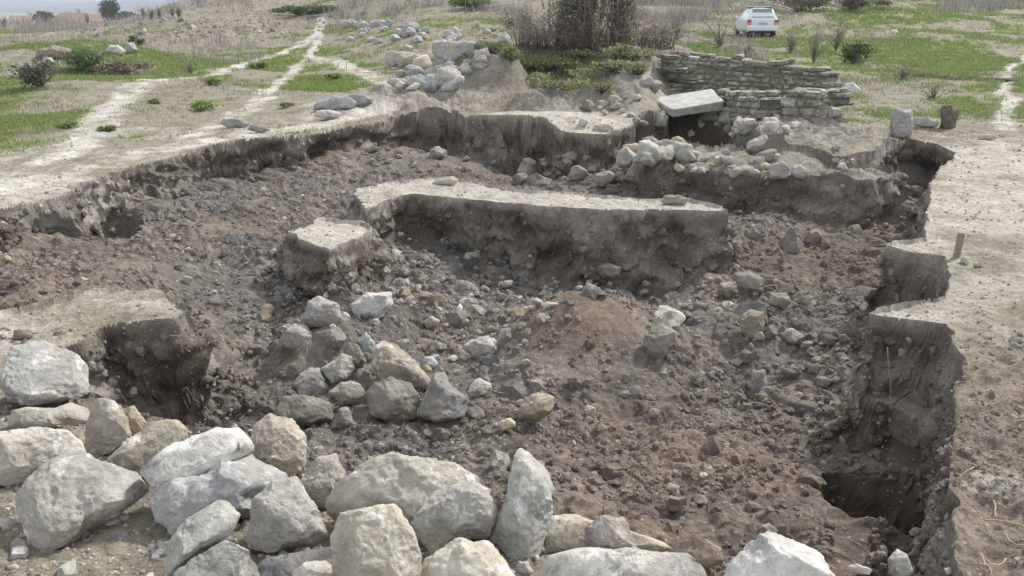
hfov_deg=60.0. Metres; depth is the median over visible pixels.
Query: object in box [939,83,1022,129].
tree stump
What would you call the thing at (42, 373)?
boulder
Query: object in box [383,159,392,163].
soil clod
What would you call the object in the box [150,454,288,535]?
boulder
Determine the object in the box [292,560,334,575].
boulder
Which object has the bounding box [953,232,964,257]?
wooden peg
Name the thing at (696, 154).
stone
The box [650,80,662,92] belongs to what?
stone
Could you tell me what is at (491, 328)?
stone
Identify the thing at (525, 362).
stone
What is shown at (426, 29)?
stone
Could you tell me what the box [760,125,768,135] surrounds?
stone
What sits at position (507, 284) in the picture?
soil clod
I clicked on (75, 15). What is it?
house
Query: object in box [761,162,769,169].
stone
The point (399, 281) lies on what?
soil clod
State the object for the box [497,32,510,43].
stone
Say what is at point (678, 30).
bare shrub
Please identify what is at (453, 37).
stone
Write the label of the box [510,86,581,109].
soil mound
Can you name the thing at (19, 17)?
house
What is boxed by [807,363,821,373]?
soil clod
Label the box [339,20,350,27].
stone
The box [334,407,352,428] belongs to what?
stone
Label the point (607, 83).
weed
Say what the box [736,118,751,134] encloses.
stone
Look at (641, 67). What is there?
weed
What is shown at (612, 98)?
stone
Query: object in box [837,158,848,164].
stone
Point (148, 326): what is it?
earth baulk
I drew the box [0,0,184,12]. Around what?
sky
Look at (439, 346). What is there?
stone
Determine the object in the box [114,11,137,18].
tree
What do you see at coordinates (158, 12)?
dry stalks
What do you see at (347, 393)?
stone
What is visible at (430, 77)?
stone
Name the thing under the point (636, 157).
stone
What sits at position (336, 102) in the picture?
stone
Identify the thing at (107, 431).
boulder
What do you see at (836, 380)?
soil clod
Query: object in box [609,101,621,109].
stone
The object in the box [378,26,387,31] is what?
stone
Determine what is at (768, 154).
stone
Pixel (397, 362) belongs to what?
stone
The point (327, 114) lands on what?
stone
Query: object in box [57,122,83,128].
weed
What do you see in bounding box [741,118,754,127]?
stone
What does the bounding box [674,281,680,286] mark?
stone
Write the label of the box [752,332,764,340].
soil clod
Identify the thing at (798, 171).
stone
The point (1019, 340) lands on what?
stone
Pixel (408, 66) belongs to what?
stone
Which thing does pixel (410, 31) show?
stone
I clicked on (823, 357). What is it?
soil clod
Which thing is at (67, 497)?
boulder
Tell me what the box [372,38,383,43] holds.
stone
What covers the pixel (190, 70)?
bare shrub
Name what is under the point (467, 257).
soil clod
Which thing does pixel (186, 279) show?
stone
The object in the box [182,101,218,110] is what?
weed
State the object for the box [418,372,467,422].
stone
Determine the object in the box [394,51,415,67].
stone
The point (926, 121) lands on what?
stone
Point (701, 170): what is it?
stone
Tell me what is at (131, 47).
stone
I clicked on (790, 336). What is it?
soil clod
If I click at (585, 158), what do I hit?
soil clod
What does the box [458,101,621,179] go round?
earth baulk
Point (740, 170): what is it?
stone
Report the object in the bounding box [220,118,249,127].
stone
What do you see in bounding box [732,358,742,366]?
soil clod
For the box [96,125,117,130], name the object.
weed
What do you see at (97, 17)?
house
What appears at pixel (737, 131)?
stone
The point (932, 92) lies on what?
bare shrub
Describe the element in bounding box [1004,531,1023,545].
root
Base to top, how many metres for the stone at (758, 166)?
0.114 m
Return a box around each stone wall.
[656,51,853,106]
[716,88,784,122]
[780,87,847,122]
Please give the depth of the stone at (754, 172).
13.69 m
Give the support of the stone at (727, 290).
on the excavation pit
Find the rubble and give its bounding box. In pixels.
[207,249,574,388]
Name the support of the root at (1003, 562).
on the ground at (984, 192)
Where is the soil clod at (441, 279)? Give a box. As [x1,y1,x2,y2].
[438,277,445,282]
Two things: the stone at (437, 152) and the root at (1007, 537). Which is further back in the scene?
the stone at (437, 152)
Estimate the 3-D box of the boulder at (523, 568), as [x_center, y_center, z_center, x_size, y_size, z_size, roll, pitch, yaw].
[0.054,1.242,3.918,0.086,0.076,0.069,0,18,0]
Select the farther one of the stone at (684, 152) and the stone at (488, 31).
the stone at (488, 31)
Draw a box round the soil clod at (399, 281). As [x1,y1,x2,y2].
[393,277,404,285]
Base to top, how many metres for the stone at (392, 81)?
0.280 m
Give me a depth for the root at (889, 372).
7.26 m
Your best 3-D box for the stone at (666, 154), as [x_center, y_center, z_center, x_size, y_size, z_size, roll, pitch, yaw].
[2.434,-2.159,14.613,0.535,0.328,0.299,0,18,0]
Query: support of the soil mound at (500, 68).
on the ground at (984, 192)
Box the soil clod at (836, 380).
[833,377,840,383]
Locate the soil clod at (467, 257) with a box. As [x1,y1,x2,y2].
[463,252,474,261]
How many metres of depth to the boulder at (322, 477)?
4.47 m
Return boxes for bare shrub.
[7,56,72,88]
[86,57,152,74]
[180,61,196,73]
[488,0,713,51]
[494,4,537,32]
[643,3,711,38]
[671,17,734,46]
[734,39,773,57]
[744,0,846,11]
[779,32,806,51]
[806,0,894,9]
[806,21,830,61]
[813,20,849,50]
[870,58,934,79]
[913,83,955,97]
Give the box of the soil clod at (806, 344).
[800,340,812,348]
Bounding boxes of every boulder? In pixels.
[0,340,88,406]
[0,427,85,486]
[7,402,89,429]
[15,448,148,550]
[84,398,131,456]
[106,419,187,475]
[123,405,146,435]
[140,427,253,488]
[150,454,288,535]
[164,500,239,575]
[173,540,259,575]
[246,476,328,552]
[250,413,307,476]
[258,547,332,575]
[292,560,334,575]
[301,453,345,508]
[325,452,478,531]
[330,503,421,575]
[411,482,496,554]
[421,537,514,575]
[490,448,554,559]
[514,561,533,575]
[537,547,706,575]
[544,514,670,552]
[584,515,636,548]
[684,538,722,569]
[723,531,834,575]
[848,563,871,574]
[887,549,912,575]
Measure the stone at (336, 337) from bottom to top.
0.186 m
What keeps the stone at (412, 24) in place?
on the ground at (984, 192)
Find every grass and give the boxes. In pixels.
[0,0,1023,153]
[0,0,1023,201]
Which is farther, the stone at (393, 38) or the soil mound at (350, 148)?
the stone at (393, 38)
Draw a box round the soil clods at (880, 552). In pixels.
[0,140,924,575]
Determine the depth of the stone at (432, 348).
9.21 m
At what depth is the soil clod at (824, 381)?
8.45 m
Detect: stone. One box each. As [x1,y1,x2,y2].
[3,255,10,261]
[12,329,32,339]
[35,45,70,58]
[41,57,53,62]
[105,45,125,55]
[124,42,137,52]
[182,276,191,283]
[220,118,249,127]
[247,125,269,132]
[273,395,333,427]
[279,323,312,348]
[293,367,328,395]
[300,296,344,327]
[313,95,355,109]
[314,109,340,119]
[320,353,354,384]
[321,327,346,347]
[328,381,364,405]
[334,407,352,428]
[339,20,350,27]
[344,342,365,367]
[348,94,372,105]
[349,21,356,27]
[350,292,393,318]
[353,19,362,27]
[356,22,368,28]
[357,28,367,33]
[357,332,374,353]
[365,376,419,421]
[368,20,378,27]
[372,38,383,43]
[372,341,430,388]
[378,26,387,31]
[383,19,392,27]
[384,51,401,66]
[387,78,401,86]
[389,34,400,42]
[393,338,407,349]
[394,28,400,34]
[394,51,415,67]
[395,67,422,77]
[395,81,405,89]
[398,44,413,51]
[400,21,419,31]
[401,32,408,37]
[404,64,423,73]
[405,27,415,35]
[406,82,420,89]
[408,73,425,88]
[412,35,422,42]
[412,55,432,69]
[415,32,426,35]
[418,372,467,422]
[419,26,429,32]
[419,79,437,91]
[422,356,437,367]
[423,67,436,76]
[423,316,439,329]
[426,73,441,87]
[429,146,446,158]
[430,344,438,351]
[431,340,446,350]
[432,39,445,58]
[432,176,457,185]
[435,66,460,83]
[441,30,454,38]
[441,54,455,62]
[441,75,463,91]
[443,41,463,59]
[445,32,461,40]
[449,26,459,32]
[456,303,462,310]
[457,40,469,53]
[457,63,473,74]
[462,335,496,358]
[465,42,483,56]
[467,406,484,419]
[473,48,489,60]
[474,63,486,68]
[475,55,487,63]
[476,419,486,425]
[484,29,490,33]
[487,326,495,331]
[496,327,511,345]
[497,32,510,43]
[497,418,515,431]
[516,399,523,406]
[517,392,554,424]
[521,359,530,365]
[528,305,534,310]
[541,302,557,307]
[579,118,588,126]
[582,99,594,111]
[582,282,602,292]
[584,405,595,416]
[592,124,613,131]
[594,171,616,186]
[597,100,608,106]
[600,263,620,277]
[607,95,620,105]
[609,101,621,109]
[616,147,635,165]
[622,143,637,151]
[632,117,639,123]
[632,154,640,162]
[633,94,642,100]
[637,140,659,155]
[639,120,648,126]
[639,152,655,167]
[641,77,653,85]
[642,323,676,358]
[643,135,657,142]
[648,408,660,417]
[649,146,675,165]
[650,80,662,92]
[654,139,670,146]
[655,110,668,128]
[661,194,687,204]
[671,136,685,142]
[673,142,695,162]
[674,163,683,172]
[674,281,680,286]
[687,130,694,137]
[690,167,696,172]
[693,150,699,157]
[697,167,705,174]
[699,111,718,120]
[700,156,708,162]
[713,155,722,164]
[714,121,721,126]
[717,107,732,124]
[717,281,737,298]
[718,155,732,164]
[719,109,727,113]
[722,149,730,155]
[723,124,732,131]
[723,169,731,175]
[729,164,753,178]
[733,270,762,292]
[734,128,744,134]
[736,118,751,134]
[740,309,764,337]
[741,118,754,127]
[746,135,767,152]
[749,169,759,176]
[750,369,767,392]
[753,164,764,170]
[755,156,764,163]
[757,149,776,161]
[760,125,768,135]
[761,117,780,124]
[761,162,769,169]
[762,121,779,133]
[768,292,791,308]
[769,161,789,179]
[773,153,780,159]
[781,124,790,133]
[790,164,806,178]
[791,121,801,127]
[819,170,826,175]
[832,146,840,149]
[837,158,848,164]
[837,162,848,170]
[844,82,859,93]
[889,108,912,138]
[913,116,938,127]
[960,256,968,264]
[973,262,983,267]
[978,135,997,139]
[1008,336,1023,344]
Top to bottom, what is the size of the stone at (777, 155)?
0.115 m
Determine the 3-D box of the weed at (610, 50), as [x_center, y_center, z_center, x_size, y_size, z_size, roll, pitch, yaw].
[2.779,-6.332,23.770,1.673,0.514,1.555,15,23,39]
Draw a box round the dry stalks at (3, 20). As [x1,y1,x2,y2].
[0,17,6,28]
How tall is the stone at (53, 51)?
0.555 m
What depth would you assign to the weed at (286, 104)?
21.16 m
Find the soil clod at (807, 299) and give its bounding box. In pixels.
[801,295,815,305]
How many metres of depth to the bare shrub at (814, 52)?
33.94 m
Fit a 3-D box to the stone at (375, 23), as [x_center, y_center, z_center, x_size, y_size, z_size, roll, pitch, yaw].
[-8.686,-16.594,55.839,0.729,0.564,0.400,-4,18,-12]
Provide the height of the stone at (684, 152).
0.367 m
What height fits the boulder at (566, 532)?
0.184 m
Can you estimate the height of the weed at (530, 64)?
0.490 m
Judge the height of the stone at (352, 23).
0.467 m
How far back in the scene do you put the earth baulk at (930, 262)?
9.08 m
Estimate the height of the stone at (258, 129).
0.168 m
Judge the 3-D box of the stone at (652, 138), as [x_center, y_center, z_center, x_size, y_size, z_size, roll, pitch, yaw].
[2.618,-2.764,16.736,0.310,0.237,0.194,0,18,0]
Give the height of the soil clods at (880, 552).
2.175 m
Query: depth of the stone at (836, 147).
14.76 m
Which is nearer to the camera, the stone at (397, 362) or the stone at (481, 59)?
the stone at (397, 362)
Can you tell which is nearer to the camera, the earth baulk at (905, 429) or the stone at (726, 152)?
the earth baulk at (905, 429)
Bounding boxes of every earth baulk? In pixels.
[32,290,199,407]
[272,217,397,300]
[344,176,741,295]
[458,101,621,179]
[848,296,952,474]
[882,236,955,303]
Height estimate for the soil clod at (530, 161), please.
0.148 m
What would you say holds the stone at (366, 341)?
on the excavation pit
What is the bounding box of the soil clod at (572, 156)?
[562,151,577,161]
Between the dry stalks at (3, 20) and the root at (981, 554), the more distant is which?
the dry stalks at (3, 20)
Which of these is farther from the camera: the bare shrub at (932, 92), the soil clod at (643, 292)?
the bare shrub at (932, 92)
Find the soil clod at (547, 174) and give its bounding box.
[544,171,550,176]
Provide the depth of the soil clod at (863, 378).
7.30 m
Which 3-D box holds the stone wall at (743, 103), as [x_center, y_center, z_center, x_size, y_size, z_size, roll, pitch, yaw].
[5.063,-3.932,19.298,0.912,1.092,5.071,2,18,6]
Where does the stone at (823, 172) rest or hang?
on the rubble bank
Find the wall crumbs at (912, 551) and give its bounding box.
[0,119,956,575]
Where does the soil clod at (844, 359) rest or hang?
on the excavation pit
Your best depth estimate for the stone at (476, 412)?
7.52 m
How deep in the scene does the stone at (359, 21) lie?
57.72 m
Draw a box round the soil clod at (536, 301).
[532,297,542,305]
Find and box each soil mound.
[315,123,476,165]
[462,51,527,80]
[509,290,650,345]
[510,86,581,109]
[729,113,879,152]
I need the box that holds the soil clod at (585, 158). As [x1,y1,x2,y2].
[582,155,590,160]
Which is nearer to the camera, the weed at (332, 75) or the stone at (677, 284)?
the stone at (677, 284)
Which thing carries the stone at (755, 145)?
on the rubble bank
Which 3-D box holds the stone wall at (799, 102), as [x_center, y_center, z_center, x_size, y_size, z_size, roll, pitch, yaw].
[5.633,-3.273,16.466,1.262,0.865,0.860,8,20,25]
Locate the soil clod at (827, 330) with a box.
[819,327,838,336]
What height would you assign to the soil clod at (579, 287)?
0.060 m
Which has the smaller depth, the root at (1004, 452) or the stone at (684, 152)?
the root at (1004, 452)
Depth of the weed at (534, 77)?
23.95 m
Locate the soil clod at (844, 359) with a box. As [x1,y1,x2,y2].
[839,357,848,361]
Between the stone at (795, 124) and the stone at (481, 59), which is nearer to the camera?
the stone at (795, 124)
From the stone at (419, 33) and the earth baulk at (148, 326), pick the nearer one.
the earth baulk at (148, 326)
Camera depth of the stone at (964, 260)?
8.65 m
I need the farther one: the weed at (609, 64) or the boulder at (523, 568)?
the weed at (609, 64)
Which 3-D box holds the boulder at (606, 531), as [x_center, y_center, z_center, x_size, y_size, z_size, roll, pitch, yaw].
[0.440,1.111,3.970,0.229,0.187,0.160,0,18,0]
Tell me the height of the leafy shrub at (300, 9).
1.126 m
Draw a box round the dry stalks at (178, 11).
[175,7,181,17]
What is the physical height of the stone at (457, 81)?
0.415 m
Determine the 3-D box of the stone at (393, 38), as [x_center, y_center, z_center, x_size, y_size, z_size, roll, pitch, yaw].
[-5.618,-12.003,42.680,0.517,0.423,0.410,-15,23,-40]
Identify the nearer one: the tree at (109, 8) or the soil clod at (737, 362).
the soil clod at (737, 362)
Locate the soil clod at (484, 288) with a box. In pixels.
[480,285,489,292]
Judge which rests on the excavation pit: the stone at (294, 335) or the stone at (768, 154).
the stone at (294, 335)
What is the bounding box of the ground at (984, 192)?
[0,0,1023,575]
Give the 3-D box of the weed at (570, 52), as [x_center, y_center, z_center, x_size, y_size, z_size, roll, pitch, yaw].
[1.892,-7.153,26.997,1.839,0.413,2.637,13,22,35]
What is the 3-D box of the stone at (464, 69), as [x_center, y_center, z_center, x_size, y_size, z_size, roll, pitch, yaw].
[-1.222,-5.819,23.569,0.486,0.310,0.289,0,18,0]
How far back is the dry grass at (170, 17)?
39.95 m
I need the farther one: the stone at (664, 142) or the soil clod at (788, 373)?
the stone at (664, 142)
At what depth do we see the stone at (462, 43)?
27.16 m
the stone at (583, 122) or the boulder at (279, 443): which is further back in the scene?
the stone at (583, 122)
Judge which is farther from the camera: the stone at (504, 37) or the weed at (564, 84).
the stone at (504, 37)
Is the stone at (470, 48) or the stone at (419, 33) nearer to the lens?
the stone at (470, 48)
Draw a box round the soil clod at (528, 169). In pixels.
[517,162,536,175]
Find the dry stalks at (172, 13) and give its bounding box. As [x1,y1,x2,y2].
[168,5,175,17]
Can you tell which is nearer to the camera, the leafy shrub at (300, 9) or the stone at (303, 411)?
the stone at (303, 411)
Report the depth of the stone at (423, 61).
29.97 m
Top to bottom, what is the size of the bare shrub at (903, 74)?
0.683 m
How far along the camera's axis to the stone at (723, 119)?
20.55 m
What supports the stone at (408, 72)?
on the ground at (984, 192)
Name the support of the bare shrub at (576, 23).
on the ground at (984, 192)
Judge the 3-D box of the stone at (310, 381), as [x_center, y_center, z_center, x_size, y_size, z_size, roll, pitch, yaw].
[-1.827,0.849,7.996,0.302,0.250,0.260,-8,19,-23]
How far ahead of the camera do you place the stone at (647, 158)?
14.54 m
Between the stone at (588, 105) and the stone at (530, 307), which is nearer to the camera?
the stone at (530, 307)
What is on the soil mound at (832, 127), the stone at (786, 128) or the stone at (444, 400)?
the stone at (786, 128)
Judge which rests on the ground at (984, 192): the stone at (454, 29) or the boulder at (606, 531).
the stone at (454, 29)
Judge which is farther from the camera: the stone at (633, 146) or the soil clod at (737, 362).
the stone at (633, 146)
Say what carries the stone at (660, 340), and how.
on the excavation pit
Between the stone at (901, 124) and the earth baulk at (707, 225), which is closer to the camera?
the earth baulk at (707, 225)
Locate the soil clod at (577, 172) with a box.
[568,165,587,180]
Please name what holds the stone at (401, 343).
on the excavation pit
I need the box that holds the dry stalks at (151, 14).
[149,9,154,18]
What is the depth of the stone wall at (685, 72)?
23.13 m
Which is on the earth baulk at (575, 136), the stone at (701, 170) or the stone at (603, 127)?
the stone at (603, 127)
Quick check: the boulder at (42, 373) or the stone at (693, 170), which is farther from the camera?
the stone at (693, 170)
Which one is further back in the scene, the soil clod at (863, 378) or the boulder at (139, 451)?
the soil clod at (863, 378)
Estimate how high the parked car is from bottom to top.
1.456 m
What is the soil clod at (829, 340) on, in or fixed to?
on the excavation pit
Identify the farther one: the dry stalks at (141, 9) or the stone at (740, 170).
the dry stalks at (141, 9)
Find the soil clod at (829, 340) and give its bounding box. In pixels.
[819,333,837,346]
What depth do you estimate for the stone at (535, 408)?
7.37 m
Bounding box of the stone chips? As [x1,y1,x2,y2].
[0,404,951,575]
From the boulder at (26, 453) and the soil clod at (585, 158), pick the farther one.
the soil clod at (585, 158)
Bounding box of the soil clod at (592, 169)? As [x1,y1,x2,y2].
[588,166,596,171]
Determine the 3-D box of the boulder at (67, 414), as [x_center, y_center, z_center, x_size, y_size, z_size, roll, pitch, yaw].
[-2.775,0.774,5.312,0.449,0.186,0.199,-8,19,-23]
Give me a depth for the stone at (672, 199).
11.41 m
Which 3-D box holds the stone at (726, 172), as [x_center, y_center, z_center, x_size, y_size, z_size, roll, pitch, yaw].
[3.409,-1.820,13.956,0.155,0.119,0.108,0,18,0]
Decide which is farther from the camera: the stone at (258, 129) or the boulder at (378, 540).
the stone at (258, 129)
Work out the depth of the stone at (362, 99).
20.56 m
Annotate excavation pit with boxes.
[0,107,965,575]
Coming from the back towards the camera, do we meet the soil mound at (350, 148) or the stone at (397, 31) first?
the stone at (397, 31)
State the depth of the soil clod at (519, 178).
16.96 m
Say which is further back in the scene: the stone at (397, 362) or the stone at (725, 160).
the stone at (725, 160)
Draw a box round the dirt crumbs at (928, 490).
[0,328,1023,575]
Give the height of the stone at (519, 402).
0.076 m
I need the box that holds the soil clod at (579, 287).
[575,285,582,289]
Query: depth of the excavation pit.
8.67 m
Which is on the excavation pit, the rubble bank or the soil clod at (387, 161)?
the rubble bank
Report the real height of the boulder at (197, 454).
0.307 m
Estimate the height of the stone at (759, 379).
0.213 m
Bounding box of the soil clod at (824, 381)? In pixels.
[816,376,831,387]
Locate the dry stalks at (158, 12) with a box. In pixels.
[154,7,162,17]
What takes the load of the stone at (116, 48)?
on the ground at (984, 192)
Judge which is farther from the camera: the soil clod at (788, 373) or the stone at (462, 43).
the stone at (462, 43)
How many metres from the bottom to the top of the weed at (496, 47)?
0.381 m
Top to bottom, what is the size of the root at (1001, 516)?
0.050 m
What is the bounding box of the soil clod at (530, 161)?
[523,158,535,164]
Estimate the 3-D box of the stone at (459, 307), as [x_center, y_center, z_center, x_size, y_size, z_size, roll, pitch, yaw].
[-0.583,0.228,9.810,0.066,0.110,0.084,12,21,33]
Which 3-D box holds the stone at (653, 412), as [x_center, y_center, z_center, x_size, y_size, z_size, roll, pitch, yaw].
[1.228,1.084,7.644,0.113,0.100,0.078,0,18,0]
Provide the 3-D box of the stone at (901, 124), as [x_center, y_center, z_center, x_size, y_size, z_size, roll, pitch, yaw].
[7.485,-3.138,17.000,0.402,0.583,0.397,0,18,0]
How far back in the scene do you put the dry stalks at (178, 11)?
69.78 m
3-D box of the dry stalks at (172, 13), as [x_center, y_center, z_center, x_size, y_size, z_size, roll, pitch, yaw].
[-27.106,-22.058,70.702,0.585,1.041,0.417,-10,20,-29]
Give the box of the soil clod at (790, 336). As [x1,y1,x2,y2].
[782,328,803,344]
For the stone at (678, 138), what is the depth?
15.97 m
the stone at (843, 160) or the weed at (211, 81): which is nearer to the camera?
the stone at (843, 160)
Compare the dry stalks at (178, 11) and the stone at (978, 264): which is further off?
the dry stalks at (178, 11)
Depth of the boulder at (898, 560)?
3.88 m
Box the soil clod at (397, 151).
[393,149,402,155]
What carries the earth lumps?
on the excavation pit
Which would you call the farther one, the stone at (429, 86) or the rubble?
the stone at (429, 86)
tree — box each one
[32,10,54,23]
[97,0,122,21]
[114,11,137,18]
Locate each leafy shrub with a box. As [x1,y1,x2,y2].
[57,45,123,70]
[127,35,150,44]
[269,2,341,14]
[446,0,528,9]
[834,40,881,63]
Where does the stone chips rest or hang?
on the excavation pit
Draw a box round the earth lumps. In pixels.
[351,173,924,561]
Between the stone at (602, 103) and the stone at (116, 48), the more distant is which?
the stone at (116, 48)
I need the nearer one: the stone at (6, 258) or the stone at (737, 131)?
the stone at (6, 258)
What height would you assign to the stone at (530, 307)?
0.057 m
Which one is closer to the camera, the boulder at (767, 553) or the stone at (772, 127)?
the boulder at (767, 553)
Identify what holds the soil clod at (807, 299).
on the excavation pit
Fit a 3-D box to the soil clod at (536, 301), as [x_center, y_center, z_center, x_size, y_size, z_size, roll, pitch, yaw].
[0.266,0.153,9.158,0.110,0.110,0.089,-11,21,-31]
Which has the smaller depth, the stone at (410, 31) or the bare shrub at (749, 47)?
the bare shrub at (749, 47)
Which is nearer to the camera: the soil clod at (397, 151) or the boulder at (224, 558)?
the boulder at (224, 558)
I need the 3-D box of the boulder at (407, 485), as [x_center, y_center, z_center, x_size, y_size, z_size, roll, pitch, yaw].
[-0.515,1.018,4.321,0.789,0.428,0.334,0,18,0]
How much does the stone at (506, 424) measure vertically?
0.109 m
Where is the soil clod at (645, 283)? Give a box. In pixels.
[642,280,650,286]
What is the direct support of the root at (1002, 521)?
on the ground at (984, 192)
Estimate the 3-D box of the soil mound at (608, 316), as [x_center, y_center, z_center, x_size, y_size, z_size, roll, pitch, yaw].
[0.706,0.233,9.200,1.485,0.383,1.262,0,18,0]
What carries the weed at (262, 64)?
on the ground at (984, 192)
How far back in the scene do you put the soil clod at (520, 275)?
11.15 m
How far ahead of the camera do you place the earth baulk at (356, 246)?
9.86 m
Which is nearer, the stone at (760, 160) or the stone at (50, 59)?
the stone at (760, 160)
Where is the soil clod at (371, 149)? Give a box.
[367,146,380,152]
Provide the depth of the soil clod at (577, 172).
16.45 m
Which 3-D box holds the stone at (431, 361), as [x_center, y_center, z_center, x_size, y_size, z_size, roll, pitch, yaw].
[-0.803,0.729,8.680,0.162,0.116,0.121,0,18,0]
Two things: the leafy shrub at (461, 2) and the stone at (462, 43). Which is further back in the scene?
the leafy shrub at (461, 2)
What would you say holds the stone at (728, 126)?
on the stone
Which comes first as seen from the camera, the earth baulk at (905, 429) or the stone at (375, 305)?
the earth baulk at (905, 429)
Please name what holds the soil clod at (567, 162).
on the excavation pit
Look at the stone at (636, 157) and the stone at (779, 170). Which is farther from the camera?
the stone at (636, 157)
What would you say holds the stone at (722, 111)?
on the stone at (728, 126)
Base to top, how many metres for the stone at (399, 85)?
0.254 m
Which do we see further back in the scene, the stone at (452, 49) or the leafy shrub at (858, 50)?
the leafy shrub at (858, 50)
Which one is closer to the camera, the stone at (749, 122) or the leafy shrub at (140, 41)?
the stone at (749, 122)
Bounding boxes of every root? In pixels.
[887,347,891,409]
[972,558,1006,565]
[980,553,993,575]
[985,519,1023,525]
[989,450,1023,459]
[993,500,1022,519]
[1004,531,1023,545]
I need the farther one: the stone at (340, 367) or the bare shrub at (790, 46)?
the bare shrub at (790, 46)
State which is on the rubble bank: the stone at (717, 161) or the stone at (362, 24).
the stone at (717, 161)
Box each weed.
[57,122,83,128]
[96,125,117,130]
[147,98,163,103]
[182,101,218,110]
[202,77,229,85]
[247,61,268,68]
[277,102,293,106]
[323,73,342,79]
[460,41,515,53]
[488,45,526,61]
[505,75,604,90]
[518,54,566,69]
[525,70,559,85]
[530,52,588,68]
[553,46,598,58]
[565,66,619,80]
[575,59,636,72]
[576,77,615,93]
[582,42,649,60]
[607,46,668,60]
[612,61,655,74]
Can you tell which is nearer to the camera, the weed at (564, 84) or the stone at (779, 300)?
the stone at (779, 300)
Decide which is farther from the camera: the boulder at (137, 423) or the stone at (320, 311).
the stone at (320, 311)
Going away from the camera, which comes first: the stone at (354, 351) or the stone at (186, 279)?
the stone at (354, 351)
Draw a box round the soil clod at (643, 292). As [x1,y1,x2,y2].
[640,289,647,295]
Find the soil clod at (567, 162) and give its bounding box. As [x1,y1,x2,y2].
[563,159,572,165]
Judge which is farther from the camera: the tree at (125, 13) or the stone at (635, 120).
the tree at (125, 13)
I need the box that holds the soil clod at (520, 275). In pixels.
[517,272,524,277]
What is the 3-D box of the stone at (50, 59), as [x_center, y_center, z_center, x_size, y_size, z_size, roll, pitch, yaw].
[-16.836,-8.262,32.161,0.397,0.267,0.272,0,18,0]
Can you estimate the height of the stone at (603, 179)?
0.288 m
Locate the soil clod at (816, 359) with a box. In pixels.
[811,356,822,363]
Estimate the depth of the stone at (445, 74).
21.99 m
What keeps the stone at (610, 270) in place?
on the earth baulk at (707, 225)
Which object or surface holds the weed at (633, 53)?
on the ground at (984, 192)
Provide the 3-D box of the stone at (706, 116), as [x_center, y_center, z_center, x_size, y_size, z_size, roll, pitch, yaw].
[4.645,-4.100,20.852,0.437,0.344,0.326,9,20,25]
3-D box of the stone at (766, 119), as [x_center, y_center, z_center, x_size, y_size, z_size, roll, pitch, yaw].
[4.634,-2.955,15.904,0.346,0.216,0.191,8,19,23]
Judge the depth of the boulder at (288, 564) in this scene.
3.81 m
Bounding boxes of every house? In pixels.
[6,16,35,24]
[50,13,98,23]
[91,15,104,22]
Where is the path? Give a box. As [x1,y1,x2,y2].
[0,4,1023,194]
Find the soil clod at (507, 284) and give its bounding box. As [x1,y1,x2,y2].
[502,280,512,288]
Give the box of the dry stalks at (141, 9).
[138,7,144,16]
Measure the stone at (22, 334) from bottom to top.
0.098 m
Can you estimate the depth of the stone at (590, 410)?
7.70 m
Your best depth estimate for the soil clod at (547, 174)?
18.11 m
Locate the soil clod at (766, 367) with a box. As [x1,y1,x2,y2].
[762,364,770,371]
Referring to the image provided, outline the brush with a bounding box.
[0,0,1023,63]
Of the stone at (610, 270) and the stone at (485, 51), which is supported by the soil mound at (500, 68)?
the stone at (485, 51)
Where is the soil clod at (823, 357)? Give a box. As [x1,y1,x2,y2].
[819,354,830,360]
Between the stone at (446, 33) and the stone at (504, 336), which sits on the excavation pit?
the stone at (504, 336)
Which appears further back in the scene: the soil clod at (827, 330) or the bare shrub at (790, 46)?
the bare shrub at (790, 46)
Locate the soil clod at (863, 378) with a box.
[859,376,867,379]
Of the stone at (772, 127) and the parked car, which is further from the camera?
the parked car
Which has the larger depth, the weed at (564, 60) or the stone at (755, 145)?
the weed at (564, 60)
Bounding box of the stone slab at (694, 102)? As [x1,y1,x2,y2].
[658,89,723,116]
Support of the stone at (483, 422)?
on the excavation pit
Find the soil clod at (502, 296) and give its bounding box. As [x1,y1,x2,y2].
[496,293,505,300]
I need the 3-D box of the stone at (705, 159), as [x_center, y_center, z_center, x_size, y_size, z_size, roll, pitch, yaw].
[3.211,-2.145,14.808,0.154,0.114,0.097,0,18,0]
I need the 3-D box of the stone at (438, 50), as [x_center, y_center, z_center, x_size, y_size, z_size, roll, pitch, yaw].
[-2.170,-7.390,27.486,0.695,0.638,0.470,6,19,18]
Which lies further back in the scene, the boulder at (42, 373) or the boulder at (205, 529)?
the boulder at (42, 373)
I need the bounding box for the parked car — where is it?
[734,6,778,36]
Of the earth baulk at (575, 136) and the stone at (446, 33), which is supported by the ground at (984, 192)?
the stone at (446, 33)
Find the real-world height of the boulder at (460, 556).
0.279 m
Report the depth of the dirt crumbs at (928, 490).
5.20 m
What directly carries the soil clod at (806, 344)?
on the excavation pit
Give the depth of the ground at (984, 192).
16.31 m
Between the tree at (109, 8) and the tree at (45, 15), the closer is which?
the tree at (109, 8)
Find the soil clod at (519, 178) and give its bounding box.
[512,173,527,185]
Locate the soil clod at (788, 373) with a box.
[780,368,797,379]
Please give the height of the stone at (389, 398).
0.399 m
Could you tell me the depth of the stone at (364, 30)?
52.44 m
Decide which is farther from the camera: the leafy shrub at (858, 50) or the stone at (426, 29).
the stone at (426, 29)
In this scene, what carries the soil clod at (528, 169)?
on the excavation pit
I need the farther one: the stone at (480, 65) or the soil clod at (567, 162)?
the stone at (480, 65)
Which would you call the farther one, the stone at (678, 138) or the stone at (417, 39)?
the stone at (417, 39)
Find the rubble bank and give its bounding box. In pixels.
[612,133,918,229]

